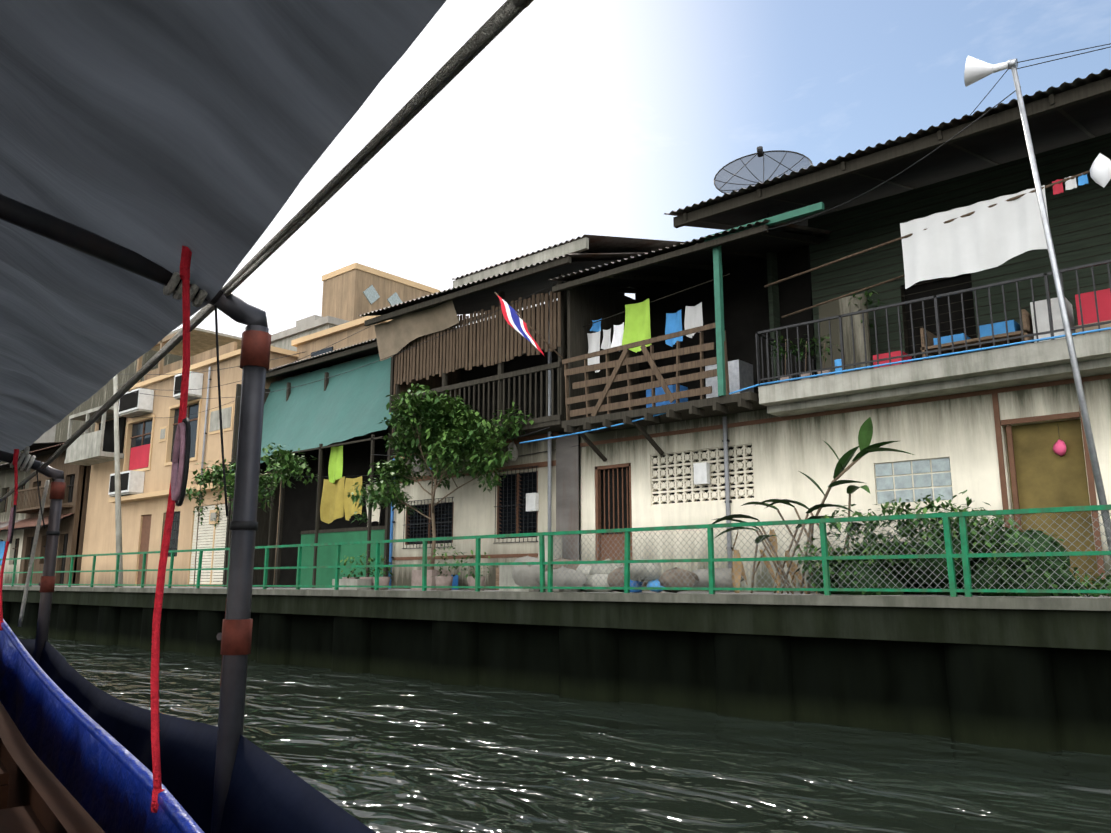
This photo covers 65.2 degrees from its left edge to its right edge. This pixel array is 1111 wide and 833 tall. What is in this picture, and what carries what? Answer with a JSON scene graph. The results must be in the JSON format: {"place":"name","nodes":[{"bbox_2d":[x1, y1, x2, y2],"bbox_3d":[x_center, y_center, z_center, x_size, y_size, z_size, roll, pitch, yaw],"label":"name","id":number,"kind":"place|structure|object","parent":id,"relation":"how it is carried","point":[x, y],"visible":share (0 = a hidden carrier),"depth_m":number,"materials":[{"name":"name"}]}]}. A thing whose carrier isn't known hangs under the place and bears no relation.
{"place":"outdoors","nodes":[
{"label":"outdoors","id":0,"kind":"place"},
{"bbox_2d":[150,586,295,587],"bbox_3d":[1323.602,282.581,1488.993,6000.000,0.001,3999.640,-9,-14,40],"label":"ground","id":1,"kind":"structure","parent":0,"point":[262,587],"depth_m":34.38,"materials":[{"name":"grey concrete"}]},
{"bbox_2d":[0,350,181,585],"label":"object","id":2,"kind":"structure","parent":1,"relation":"on","point":[46,446],"depth_m":41.77,"materials":[{"name":"brown wood"}]},
{"bbox_2d":[64,405,127,585],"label":"building","id":3,"kind":"structure","parent":1,"relation":"on","point":[95,450],"depth_m":37.75,"materials":[{"name":"paint"}]},
{"bbox_2d":[108,315,390,586],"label":"building","id":4,"kind":"structure","parent":1,"relation":"on","point":[145,477],"depth_m":33.26,"materials":[{"name":"beige concrete"}]},
{"bbox_2d":[222,338,394,587],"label":"building","id":5,"kind":"structure","parent":1,"relation":"on","point":[334,428],"depth_m":27.12,"materials":[{"name":"teal fabric"}]},
{"bbox_2d":[271,315,349,351],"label":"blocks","id":6,"kind":"structure","parent":1,"relation":"on","point":[305,327],"depth_m":50.68,"materials":[{"name":"concrete"}]},
{"bbox_2d":[321,263,439,320],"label":"rooftop building","id":7,"kind":"structure","parent":1,"relation":"on","point":[352,292],"depth_m":75.73,"materials":[{"name":"beige concrete"}]},
{"bbox_2d":[358,234,683,589],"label":"building","id":8,"kind":"structure","parent":1,"relation":"on","point":[495,362],"depth_m":21.42,"materials":[{"name":"brown wood"}]},
{"bbox_2d":[494,292,562,357],"bbox_3d":[-0.624,-2.077,19.428,1.563,1.602,0.220,-1,-11,5],"label":"flag","id":9,"kind":"object","parent":8,"relation":"attached to","point":[515,320],"visible":1,"depth_m":19.51,"materials":[{"name":"multicoloured fabric"}]},
{"bbox_2d":[499,556,743,592],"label":"jars","id":10,"kind":"object","parent":1,"relation":"on","point":[520,575],"visible":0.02,"depth_m":16.28,"materials":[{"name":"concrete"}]},
{"bbox_2d":[0,0,533,832],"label":"canopy frame","id":11,"kind":"object","parent":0,"point":[234,636],"visible":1,"depth_m":2.51,"materials":[{"name":"black metal"}]},
{"bbox_2d":[0,0,445,461],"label":"boat canopy","id":12,"kind":"object","parent":11,"relation":"on","point":[163,132],"visible":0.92,"depth_m":2.08,"materials":[{"name":"grey fabric"}]},
{"bbox_2d":[2,585,1110,755],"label":"canal wall","id":13,"kind":"structure","parent":0,"point":[1023,673],"depth_m":13.51,"materials":[{"name":"grey concrete"}]},
{"bbox_2d":[113,352,303,586],"bbox_3d":[-30.105,4.276,44.535,56.019,8.652,1.515,-9,-14,39],"label":"utility pole","id":14,"kind":"object","parent":13,"relation":"on","point":[118,523],"visible":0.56,"depth_m":32.29,"materials":[{"name":"concrete"}]},
{"bbox_2d":[185,443,318,588],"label":"trees","id":15,"kind":"object","parent":13,"relation":"on","point":[283,468],"visible":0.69,"depth_m":24.77,"materials":[{"name":"green plant"}]},
{"bbox_2d":[332,544,496,590],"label":"potted plants","id":16,"kind":"object","parent":13,"relation":"on","point":[445,580],"visible":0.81,"depth_m":20.34,"materials":[{"name":"green plant"}]},
{"bbox_2d":[347,384,533,589],"bbox_3d":[-3.031,1.707,20.530,5.485,4.694,3.222,-9,-14,40],"label":"tree","id":17,"kind":"object","parent":13,"relation":"on","point":[445,434],"visible":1,"depth_m":19.95,"materials":[{"name":"green plant"}]},
{"bbox_2d":[0,504,1110,596],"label":"railing","id":18,"kind":"object","parent":13,"relation":"on","point":[949,556],"visible":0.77,"depth_m":13.36,"materials":[{"name":"green metal"}]},
{"bbox_2d":[538,433,578,561],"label":"pillar","id":19,"kind":"structure","parent":13,"relation":"on","point":[567,500],"depth_m":19.54,"materials":[{"name":"concrete"}]},
{"bbox_2d":[117,86,1020,591],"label":"facade pipes","id":20,"kind":"object","parent":13,"relation":"on","point":[701,474],"visible":0.58,"depth_m":19.97,"materials":[{"name":"grey plastic"}]},
{"bbox_2d":[705,417,913,593],"bbox_3d":[4.069,1.606,14.175,3.858,2.866,1.327,-9,-14,40],"label":"banana plant","id":21,"kind":"object","parent":13,"relation":"on","point":[865,434],"visible":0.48,"depth_m":14.14,"materials":[{"name":"green plant"}]},
{"bbox_2d":[580,69,1110,594],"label":"building","id":22,"kind":"structure","parent":13,"relation":"on","point":[980,427],"depth_m":15.49,"materials":[{"name":"concrete"}]},
{"bbox_2d":[548,202,831,461],"bbox_3d":[3.774,-1.691,18.722,6.300,5.156,4.800,-9,-14,40],"label":"wooden balcony","id":23,"kind":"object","parent":22,"relation":"on","point":[689,312],"visible":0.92,"depth_m":18.63,"materials":[{"name":"brown wood"}]},
{"bbox_2d":[412,359,1065,591],"bbox_3d":[2.969,1.019,16.917,17.844,4.700,3.170,-9,-14,40],"label":"clutter","id":24,"kind":"object","parent":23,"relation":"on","point":[740,372],"visible":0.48,"depth_m":18.21,"materials":[{"name":"blue plastic"}]},
{"bbox_2d":[714,146,812,217],"bbox_3d":[4.235,-4.867,17.743,1.992,1.786,1.238,-4,-11,18],"label":"satellite dish","id":25,"kind":"object","parent":22,"relation":"on","point":[754,169],"visible":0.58,"depth_m":18.15,"materials":[{"name":"grey metal"}]},
{"bbox_2d":[519,327,1110,443],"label":"blue hose","id":26,"kind":"object","parent":22,"relation":"attached to","point":[1003,345],"visible":0.75,"depth_m":14.40,"materials":[{"name":"plastic"}]},
{"bbox_2d":[764,153,1110,382],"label":"balcony clutter","id":27,"kind":"object","parent":22,"relation":"on","point":[986,234],"visible":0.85,"depth_m":14.07,"materials":[{"name":"white fabric"}]},
{"bbox_2d":[768,289,883,374],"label":"balcony plants","id":28,"kind":"object","parent":27,"relation":"on","point":[866,293],"visible":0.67,"depth_m":16.07,"materials":[{"name":"green plant"}]},
{"bbox_2d":[794,490,1110,596],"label":"bush","id":29,"kind":"object","parent":13,"relation":"on","point":[980,563],"visible":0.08,"depth_m":12.54,"materials":[{"name":"green plant"}]},
{"bbox_2d":[964,43,1110,558],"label":"speaker pole","id":30,"kind":"object","parent":13,"relation":"on","point":[975,70],"visible":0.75,"depth_m":11.94,"materials":[{"name":"grey metal"}]},
{"bbox_2d":[15,634,1110,832],"bbox_3d":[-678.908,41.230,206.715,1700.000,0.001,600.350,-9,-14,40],"label":"water","id":31,"kind":"structure","parent":0,"point":[378,753],"depth_m":9.74,"materials":[{"name":"green liquid"}]},
{"bbox_2d":[0,619,374,832],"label":"boat side tarp","id":32,"kind":"object","parent":31,"relation":"on","point":[75,751],"visible":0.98,"depth_m":2.62,"materials":[{"name":"fabric"}]},
{"bbox_2d":[173,0,1110,337],"label":"sky","id":33,"kind":"structure","parent":0,"point":[580,117],"materials":[{"name":"white"}]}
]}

